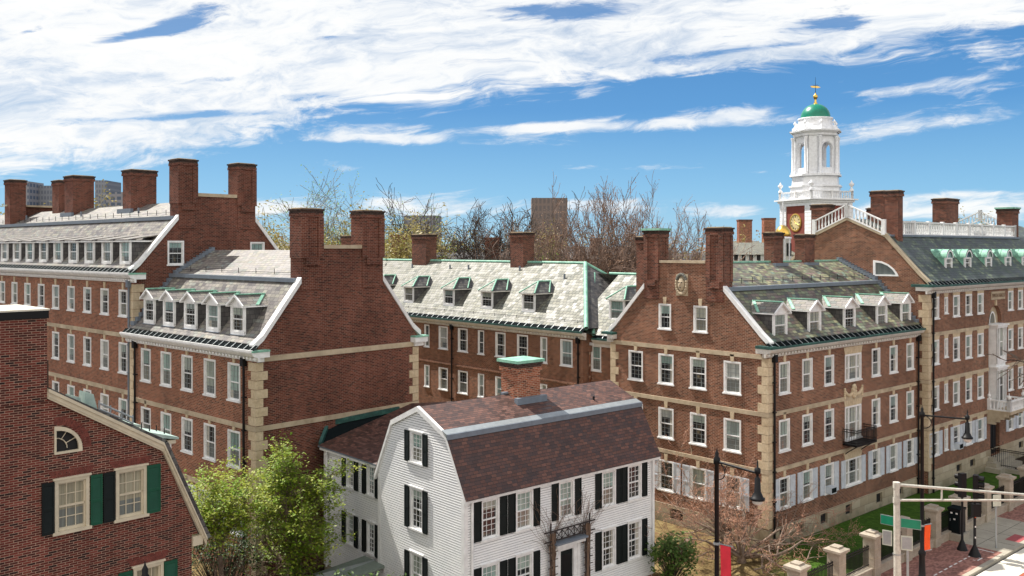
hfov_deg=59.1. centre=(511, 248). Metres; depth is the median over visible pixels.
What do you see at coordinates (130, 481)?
window
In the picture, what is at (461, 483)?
clapboard house
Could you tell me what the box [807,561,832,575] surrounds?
iron railing
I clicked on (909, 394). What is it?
window
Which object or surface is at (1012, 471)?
entrance railing
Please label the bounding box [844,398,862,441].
window
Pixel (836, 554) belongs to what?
fence pier
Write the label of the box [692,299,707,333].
window
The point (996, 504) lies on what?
parking sign
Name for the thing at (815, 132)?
clock tower
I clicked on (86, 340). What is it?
window
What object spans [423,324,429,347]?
window
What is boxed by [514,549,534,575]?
window
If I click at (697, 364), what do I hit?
window
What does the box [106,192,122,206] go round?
office block
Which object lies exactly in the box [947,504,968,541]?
control cabinet
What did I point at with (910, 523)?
street sign
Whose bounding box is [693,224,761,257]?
olive tree
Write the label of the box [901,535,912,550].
traffic sign
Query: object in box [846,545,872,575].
iron railing
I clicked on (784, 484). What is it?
window
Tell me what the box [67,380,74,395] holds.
window
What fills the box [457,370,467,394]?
window
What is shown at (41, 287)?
window
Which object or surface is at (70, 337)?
window
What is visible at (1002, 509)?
iron railing
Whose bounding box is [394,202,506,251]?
olive tree
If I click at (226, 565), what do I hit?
evergreen shrub
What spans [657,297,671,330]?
window
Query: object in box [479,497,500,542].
window
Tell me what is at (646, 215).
bare tree
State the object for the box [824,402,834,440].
window
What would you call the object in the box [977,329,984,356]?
window
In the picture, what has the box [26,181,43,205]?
office block
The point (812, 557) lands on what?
fallen branch
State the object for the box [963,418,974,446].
window
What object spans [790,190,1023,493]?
brick hall
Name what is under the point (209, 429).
window
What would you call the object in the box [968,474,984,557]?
traffic signal
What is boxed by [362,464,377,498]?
window
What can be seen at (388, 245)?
olive tree
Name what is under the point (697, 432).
window
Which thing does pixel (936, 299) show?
window
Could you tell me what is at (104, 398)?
window
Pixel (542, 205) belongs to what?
tower block
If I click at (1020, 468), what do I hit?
fence pier
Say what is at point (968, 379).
window
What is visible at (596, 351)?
window
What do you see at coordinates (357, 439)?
clapboard ell
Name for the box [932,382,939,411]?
window
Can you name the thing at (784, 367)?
window
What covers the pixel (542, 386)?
window
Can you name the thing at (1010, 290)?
window
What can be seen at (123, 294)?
window
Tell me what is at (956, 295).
window
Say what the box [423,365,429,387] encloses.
window
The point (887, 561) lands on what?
iron railing
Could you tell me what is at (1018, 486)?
iron railing
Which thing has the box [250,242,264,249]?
window
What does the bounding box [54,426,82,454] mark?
quarter round window
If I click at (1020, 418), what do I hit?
window
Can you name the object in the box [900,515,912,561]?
fence pier
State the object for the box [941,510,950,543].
iron railing
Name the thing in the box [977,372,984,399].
window
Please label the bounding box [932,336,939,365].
window
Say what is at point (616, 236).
bare tree
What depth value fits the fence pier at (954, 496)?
54.56 m
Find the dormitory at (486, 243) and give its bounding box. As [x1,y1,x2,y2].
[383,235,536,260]
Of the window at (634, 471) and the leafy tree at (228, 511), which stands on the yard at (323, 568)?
the leafy tree at (228, 511)
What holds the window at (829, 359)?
in the brick dormitory at (799, 373)
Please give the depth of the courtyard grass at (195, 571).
48.80 m
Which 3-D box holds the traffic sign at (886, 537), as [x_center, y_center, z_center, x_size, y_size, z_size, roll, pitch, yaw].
[18.436,14.215,44.418,0.450,0.730,0.035,0,0,35]
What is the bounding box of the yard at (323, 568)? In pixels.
[294,456,1023,575]
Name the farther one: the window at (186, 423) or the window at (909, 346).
the window at (909, 346)
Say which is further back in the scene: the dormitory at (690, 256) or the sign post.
the dormitory at (690, 256)
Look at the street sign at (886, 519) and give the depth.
44.64 m
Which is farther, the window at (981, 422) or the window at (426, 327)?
the window at (426, 327)
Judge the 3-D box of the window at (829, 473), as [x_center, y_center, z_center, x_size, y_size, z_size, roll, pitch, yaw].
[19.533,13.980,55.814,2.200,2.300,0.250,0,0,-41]
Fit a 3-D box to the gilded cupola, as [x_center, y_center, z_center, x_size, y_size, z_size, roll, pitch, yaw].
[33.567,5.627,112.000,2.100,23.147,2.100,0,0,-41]
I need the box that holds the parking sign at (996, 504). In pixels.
[993,494,1000,547]
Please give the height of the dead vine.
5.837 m
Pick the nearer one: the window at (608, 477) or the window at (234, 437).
the window at (608, 477)
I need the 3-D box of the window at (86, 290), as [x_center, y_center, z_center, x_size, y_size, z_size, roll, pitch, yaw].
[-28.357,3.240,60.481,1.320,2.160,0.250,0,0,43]
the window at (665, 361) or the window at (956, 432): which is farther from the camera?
the window at (956, 432)
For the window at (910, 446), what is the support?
in the brick dormitory at (799, 373)
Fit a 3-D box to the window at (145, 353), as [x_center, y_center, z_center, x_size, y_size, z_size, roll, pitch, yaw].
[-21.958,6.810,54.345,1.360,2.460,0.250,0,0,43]
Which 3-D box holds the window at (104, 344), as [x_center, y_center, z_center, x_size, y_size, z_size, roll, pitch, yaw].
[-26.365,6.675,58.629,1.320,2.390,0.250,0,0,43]
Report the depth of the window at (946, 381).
65.36 m
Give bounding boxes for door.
[561,548,571,575]
[990,424,995,455]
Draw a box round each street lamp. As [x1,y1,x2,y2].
[141,562,148,575]
[713,449,764,575]
[918,406,972,575]
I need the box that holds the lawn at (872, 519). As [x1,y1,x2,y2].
[652,472,1019,575]
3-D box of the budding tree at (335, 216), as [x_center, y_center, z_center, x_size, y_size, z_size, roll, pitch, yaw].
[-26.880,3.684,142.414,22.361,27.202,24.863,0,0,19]
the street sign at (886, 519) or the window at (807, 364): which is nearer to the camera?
the street sign at (886, 519)
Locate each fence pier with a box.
[783,560,810,575]
[823,543,849,575]
[859,529,881,575]
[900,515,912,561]
[924,503,944,547]
[948,493,970,530]
[979,483,994,522]
[996,473,1016,511]
[1017,464,1023,492]
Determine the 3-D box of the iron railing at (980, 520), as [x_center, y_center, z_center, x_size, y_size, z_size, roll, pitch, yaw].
[28.459,16.340,55.943,2.950,1.720,0.500,0,0,-41]
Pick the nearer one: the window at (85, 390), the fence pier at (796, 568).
the fence pier at (796, 568)
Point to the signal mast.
(897, 485)
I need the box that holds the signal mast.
[892,481,1023,575]
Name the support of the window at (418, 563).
in the clapboard house at (461, 483)
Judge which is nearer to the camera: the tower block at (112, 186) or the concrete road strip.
the concrete road strip
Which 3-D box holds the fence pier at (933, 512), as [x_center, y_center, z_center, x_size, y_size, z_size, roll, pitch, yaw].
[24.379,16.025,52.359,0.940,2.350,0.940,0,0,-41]
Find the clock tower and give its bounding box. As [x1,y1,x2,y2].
[774,77,858,251]
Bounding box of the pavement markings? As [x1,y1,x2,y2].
[934,549,993,575]
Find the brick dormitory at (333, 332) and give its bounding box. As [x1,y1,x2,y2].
[119,207,428,575]
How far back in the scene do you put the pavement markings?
49.82 m
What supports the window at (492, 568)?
in the clapboard house at (461, 483)
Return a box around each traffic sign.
[882,530,891,545]
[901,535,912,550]
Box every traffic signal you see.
[954,472,967,551]
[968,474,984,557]
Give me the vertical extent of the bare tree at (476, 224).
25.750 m
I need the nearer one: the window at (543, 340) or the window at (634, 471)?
the window at (634, 471)
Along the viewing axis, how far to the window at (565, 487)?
42.49 m
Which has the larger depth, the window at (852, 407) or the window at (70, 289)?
the window at (70, 289)
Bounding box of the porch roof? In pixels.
[308,556,384,575]
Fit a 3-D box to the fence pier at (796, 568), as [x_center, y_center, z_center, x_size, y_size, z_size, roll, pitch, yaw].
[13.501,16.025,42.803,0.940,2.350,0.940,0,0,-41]
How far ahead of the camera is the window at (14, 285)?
69.88 m
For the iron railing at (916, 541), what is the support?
on the brick pavement at (944, 555)
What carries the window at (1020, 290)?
in the brick hall
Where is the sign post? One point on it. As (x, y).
(907, 563)
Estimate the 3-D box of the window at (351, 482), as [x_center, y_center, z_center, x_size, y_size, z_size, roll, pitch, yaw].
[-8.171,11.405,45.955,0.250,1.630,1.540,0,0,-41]
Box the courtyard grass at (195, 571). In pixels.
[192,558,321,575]
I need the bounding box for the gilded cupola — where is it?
[775,203,791,259]
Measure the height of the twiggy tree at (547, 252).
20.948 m
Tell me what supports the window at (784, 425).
in the brick dormitory at (799, 373)
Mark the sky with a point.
(460, 102)
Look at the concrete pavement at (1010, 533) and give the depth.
54.36 m
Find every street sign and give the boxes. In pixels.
[881,514,892,525]
[901,518,920,529]
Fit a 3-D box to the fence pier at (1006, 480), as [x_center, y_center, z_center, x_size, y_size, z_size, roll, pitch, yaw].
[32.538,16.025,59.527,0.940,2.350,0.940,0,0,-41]
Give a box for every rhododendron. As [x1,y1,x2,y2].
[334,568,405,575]
[644,530,702,575]
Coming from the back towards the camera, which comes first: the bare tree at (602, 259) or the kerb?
the bare tree at (602, 259)
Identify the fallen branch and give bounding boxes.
[754,549,793,570]
[804,535,823,568]
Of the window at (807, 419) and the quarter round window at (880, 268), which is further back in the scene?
the quarter round window at (880, 268)
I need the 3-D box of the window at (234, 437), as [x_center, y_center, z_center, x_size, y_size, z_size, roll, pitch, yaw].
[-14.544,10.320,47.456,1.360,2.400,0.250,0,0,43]
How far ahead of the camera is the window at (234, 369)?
47.53 m
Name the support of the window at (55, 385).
in the brick dormitory at (79, 266)
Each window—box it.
[0,276,4,302]
[10,277,17,304]
[24,277,30,305]
[37,278,44,307]
[51,279,59,309]
[51,326,59,359]
[52,375,58,391]
[52,472,91,536]
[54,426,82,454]
[66,280,74,311]
[66,328,74,363]
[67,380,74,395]
[82,281,91,313]
[82,332,91,366]
[83,383,90,392]
[99,282,108,315]
[99,334,108,370]
[100,387,108,411]
[113,463,148,523]
[117,283,127,317]
[117,337,127,374]
[119,394,127,419]
[131,558,165,575]
[140,344,150,383]
[141,400,150,428]
[159,348,171,387]
[161,409,171,447]
[167,241,183,265]
[180,351,192,392]
[180,411,192,454]
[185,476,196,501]
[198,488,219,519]
[202,354,215,397]
[202,417,215,462]
[226,358,240,402]
[226,423,240,469]
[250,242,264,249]
[341,457,357,490]
[341,511,357,548]
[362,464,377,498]
[362,519,377,557]
[404,429,427,466]
[404,484,427,534]
[404,549,427,575]
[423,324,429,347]
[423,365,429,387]
[438,326,447,349]
[438,367,447,390]
[457,328,467,352]
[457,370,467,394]
[477,330,484,354]
[477,373,483,397]
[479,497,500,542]
[480,559,500,575]
[494,332,505,357]
[495,376,500,394]
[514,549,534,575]
[515,489,534,533]
[517,334,527,355]
[540,337,547,363]
[540,384,546,388]
[558,479,575,521]
[559,339,572,367]
[591,345,601,372]
[601,469,617,509]
[601,525,617,570]
[627,344,643,381]
[627,463,642,502]
[627,517,642,562]
[655,453,680,493]
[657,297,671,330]
[657,347,674,385]
[657,401,674,440]
[682,460,713,502]
[689,351,706,390]
[689,406,706,447]
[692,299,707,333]
[719,468,748,511]
[722,354,741,395]
[722,412,741,453]
[733,255,760,260]
[776,470,795,510]
[778,355,790,395]
[778,412,790,453]
[797,463,817,503]
[801,352,813,390]
[801,407,813,446]
[820,456,838,495]
[824,349,834,386]
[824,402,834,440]
[841,448,865,488]
[844,345,862,382]
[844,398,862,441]
[868,443,884,479]
[871,342,880,377]
[872,392,880,428]
[873,260,897,275]
[886,438,901,473]
[889,340,898,373]
[889,388,898,423]
[903,433,917,467]
[906,338,914,370]
[906,385,914,418]
[929,428,942,457]
[932,293,939,319]
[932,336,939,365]
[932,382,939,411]
[944,293,948,314]
[944,334,948,357]
[944,380,948,403]
[944,425,948,451]
[950,422,962,450]
[953,292,960,317]
[953,333,960,361]
[953,377,960,406]
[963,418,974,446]
[965,291,972,315]
[965,331,972,359]
[965,375,972,402]
[975,415,986,441]
[977,290,984,314]
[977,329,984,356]
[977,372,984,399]
[989,323,1008,408]
[1006,415,1015,431]
[1008,288,1013,310]
[1008,325,1013,350]
[1008,366,1013,391]
[1016,411,1023,427]
[1017,323,1023,348]
[1018,287,1023,309]
[1018,363,1023,388]
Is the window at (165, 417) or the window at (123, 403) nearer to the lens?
the window at (165, 417)
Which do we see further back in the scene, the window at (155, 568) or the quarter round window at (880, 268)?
the quarter round window at (880, 268)
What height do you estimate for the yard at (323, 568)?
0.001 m
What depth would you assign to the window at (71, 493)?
26.59 m
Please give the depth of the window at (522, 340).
70.51 m
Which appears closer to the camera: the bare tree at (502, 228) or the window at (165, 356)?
the window at (165, 356)
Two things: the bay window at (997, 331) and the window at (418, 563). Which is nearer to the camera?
the window at (418, 563)
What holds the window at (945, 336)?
in the brick hall
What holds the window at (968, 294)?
in the brick hall
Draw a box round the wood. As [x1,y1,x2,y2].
[272,218,759,252]
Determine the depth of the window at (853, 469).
57.88 m
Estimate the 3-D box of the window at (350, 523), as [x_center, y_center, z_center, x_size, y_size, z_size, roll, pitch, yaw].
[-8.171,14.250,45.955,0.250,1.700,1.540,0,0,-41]
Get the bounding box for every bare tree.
[349,178,551,259]
[383,193,482,251]
[439,186,593,260]
[441,199,552,259]
[477,209,571,260]
[510,174,648,273]
[559,171,688,272]
[598,191,705,272]
[648,203,738,260]
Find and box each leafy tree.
[184,445,281,575]
[228,431,367,575]
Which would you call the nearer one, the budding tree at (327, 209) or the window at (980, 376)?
the window at (980, 376)
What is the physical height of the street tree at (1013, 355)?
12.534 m
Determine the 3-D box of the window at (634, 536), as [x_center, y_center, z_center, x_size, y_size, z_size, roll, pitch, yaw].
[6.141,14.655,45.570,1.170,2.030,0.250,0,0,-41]
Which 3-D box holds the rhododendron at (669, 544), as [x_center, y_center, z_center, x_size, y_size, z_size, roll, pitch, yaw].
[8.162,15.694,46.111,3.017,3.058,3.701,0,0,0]
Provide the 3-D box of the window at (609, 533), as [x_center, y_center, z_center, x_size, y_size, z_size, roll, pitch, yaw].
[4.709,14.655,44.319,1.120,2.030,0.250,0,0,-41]
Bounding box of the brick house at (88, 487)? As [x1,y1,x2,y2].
[0,304,210,575]
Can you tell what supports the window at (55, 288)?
in the brick dormitory at (79, 266)
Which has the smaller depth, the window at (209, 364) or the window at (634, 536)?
the window at (634, 536)
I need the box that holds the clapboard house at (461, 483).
[374,356,661,575]
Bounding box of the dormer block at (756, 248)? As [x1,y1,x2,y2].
[733,243,794,260]
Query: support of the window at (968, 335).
in the brick hall
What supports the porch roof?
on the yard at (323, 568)
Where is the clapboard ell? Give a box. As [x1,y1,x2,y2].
[318,401,452,575]
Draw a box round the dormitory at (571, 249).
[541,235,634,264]
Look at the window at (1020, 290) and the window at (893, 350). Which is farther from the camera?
the window at (1020, 290)
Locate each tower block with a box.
[95,180,120,207]
[404,215,441,250]
[531,198,566,251]
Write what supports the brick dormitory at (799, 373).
on the lawn at (872, 519)
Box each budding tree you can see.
[262,165,441,244]
[267,170,408,249]
[280,191,390,251]
[385,192,460,259]
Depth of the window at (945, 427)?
65.37 m
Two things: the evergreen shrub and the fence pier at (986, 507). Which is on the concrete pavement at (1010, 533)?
the fence pier at (986, 507)
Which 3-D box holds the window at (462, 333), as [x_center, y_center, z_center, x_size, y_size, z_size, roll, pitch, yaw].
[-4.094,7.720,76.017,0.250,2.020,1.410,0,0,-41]
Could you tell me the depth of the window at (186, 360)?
51.05 m
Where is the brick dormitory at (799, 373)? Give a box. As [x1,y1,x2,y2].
[601,227,925,550]
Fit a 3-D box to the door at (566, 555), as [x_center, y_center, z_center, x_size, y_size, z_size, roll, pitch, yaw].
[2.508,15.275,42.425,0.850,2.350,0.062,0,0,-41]
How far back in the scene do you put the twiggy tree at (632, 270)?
92.59 m
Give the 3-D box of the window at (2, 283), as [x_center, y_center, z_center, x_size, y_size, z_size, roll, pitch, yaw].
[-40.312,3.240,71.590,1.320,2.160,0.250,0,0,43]
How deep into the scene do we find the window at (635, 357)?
58.89 m
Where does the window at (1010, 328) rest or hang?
in the brick hall
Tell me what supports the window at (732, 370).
in the brick dormitory at (799, 373)
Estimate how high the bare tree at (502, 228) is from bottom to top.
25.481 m
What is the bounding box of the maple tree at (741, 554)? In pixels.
[629,425,864,575]
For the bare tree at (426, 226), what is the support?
on the yard at (323, 568)
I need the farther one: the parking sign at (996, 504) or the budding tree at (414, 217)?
the budding tree at (414, 217)
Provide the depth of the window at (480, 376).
74.30 m
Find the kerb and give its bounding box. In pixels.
[962,541,1023,575]
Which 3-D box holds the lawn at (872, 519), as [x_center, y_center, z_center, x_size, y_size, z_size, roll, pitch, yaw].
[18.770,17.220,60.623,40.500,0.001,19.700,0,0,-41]
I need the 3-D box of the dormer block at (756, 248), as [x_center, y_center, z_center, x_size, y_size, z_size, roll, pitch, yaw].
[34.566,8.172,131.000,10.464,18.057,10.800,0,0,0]
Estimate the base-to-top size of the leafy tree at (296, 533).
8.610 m
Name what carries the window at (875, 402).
in the brick dormitory at (799, 373)
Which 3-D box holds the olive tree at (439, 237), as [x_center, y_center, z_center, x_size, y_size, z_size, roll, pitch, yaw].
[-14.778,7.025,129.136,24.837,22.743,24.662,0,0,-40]
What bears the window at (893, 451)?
in the brick dormitory at (799, 373)
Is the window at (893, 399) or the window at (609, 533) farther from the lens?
the window at (893, 399)
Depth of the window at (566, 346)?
66.83 m
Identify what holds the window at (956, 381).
in the brick hall
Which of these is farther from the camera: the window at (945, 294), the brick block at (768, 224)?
the brick block at (768, 224)
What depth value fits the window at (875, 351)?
59.87 m
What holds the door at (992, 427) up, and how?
in the brick hall
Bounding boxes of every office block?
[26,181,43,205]
[39,186,51,205]
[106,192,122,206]
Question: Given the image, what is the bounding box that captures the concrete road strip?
[977,548,1023,575]
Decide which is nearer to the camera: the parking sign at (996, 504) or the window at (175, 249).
the parking sign at (996, 504)
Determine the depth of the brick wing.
74.64 m
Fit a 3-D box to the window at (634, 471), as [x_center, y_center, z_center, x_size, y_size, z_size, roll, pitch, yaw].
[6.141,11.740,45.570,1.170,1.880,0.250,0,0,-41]
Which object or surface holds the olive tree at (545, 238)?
on the yard at (323, 568)
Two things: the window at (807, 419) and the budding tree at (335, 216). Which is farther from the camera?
the budding tree at (335, 216)
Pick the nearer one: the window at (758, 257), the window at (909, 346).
the window at (909, 346)
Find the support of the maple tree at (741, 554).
on the lawn at (872, 519)
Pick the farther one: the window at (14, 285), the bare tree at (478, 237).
the bare tree at (478, 237)
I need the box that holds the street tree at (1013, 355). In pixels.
[986,349,1023,386]
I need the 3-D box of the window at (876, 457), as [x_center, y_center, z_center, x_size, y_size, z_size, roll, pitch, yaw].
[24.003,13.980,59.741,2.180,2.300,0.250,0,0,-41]
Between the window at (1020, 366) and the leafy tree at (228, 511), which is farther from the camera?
the window at (1020, 366)
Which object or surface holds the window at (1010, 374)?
in the brick hall
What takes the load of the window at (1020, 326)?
in the brick hall
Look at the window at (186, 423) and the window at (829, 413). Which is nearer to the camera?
the window at (186, 423)
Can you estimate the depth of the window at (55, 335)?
64.33 m
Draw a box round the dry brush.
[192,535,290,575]
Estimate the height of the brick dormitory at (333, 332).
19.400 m
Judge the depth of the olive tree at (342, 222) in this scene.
118.97 m
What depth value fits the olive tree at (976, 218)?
190.74 m
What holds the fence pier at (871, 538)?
on the brick pavement at (944, 555)
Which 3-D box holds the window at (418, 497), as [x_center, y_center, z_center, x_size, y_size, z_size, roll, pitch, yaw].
[-4.295,11.815,41.057,0.250,2.010,1.780,0,0,-41]
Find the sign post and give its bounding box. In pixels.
[907,551,908,575]
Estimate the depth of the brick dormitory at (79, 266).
61.29 m
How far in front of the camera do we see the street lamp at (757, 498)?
33.97 m
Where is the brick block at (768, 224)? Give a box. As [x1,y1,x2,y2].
[733,218,775,242]
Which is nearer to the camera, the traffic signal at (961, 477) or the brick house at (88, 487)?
the brick house at (88, 487)
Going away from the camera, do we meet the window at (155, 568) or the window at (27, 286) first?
the window at (155, 568)
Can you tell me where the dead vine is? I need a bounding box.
[527,488,611,575]
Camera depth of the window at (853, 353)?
57.81 m
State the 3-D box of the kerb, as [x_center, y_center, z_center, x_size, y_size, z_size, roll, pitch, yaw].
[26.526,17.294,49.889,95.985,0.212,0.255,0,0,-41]
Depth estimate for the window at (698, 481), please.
55.21 m
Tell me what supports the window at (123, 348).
in the brick dormitory at (79, 266)
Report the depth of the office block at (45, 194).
480.00 m
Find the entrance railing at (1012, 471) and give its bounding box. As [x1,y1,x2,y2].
[990,447,1023,474]
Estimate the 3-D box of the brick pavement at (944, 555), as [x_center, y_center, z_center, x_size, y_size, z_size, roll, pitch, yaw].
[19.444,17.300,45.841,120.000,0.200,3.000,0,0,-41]
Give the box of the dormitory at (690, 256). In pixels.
[669,253,705,260]
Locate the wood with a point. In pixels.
(558, 242)
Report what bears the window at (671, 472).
in the brick dormitory at (799, 373)
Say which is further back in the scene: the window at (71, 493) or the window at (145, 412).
the window at (145, 412)
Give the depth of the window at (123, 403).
56.85 m
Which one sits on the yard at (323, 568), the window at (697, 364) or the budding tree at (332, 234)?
the budding tree at (332, 234)
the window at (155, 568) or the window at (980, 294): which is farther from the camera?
the window at (980, 294)
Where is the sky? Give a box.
[0,0,1023,252]
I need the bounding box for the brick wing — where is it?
[340,232,635,402]
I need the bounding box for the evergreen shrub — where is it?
[192,527,268,575]
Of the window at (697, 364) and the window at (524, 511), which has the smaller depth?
the window at (524, 511)
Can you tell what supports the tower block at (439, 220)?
on the ground
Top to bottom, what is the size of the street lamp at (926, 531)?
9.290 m
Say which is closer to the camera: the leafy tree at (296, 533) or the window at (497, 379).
the leafy tree at (296, 533)
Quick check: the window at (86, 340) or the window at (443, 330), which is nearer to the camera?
the window at (86, 340)
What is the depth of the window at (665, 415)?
57.00 m
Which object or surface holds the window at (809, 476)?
in the brick dormitory at (799, 373)
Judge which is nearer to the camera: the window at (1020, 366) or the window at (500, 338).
the window at (500, 338)
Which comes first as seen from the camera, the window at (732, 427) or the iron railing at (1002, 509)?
the window at (732, 427)
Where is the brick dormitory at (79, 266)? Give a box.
[0,158,278,420]
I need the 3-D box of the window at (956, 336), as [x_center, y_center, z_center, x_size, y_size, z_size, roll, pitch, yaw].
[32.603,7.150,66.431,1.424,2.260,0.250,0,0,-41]
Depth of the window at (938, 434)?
64.42 m
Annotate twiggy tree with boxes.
[481,233,596,263]
[534,225,634,272]
[613,226,757,272]
[674,238,758,260]
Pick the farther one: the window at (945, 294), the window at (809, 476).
the window at (945, 294)
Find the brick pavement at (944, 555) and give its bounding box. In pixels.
[881,503,1023,575]
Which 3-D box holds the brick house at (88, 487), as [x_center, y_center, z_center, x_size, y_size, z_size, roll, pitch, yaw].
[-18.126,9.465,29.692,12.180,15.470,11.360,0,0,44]
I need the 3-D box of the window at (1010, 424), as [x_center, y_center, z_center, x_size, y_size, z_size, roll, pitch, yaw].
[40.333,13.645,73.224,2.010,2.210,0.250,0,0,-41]
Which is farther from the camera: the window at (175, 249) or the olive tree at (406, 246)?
the olive tree at (406, 246)
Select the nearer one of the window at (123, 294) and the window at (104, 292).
the window at (123, 294)
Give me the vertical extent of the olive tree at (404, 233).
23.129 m
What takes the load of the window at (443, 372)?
in the brick wing
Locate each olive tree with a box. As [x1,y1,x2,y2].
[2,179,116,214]
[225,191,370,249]
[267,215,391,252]
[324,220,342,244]
[335,212,425,258]
[383,216,462,259]
[386,214,473,249]
[386,220,475,249]
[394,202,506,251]
[454,218,565,260]
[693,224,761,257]
[958,206,992,223]
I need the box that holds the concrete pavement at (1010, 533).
[964,517,1023,551]
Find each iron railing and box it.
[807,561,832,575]
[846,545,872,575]
[881,533,904,572]
[913,518,934,557]
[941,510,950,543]
[967,501,985,530]
[991,486,1007,518]
[1013,476,1023,507]

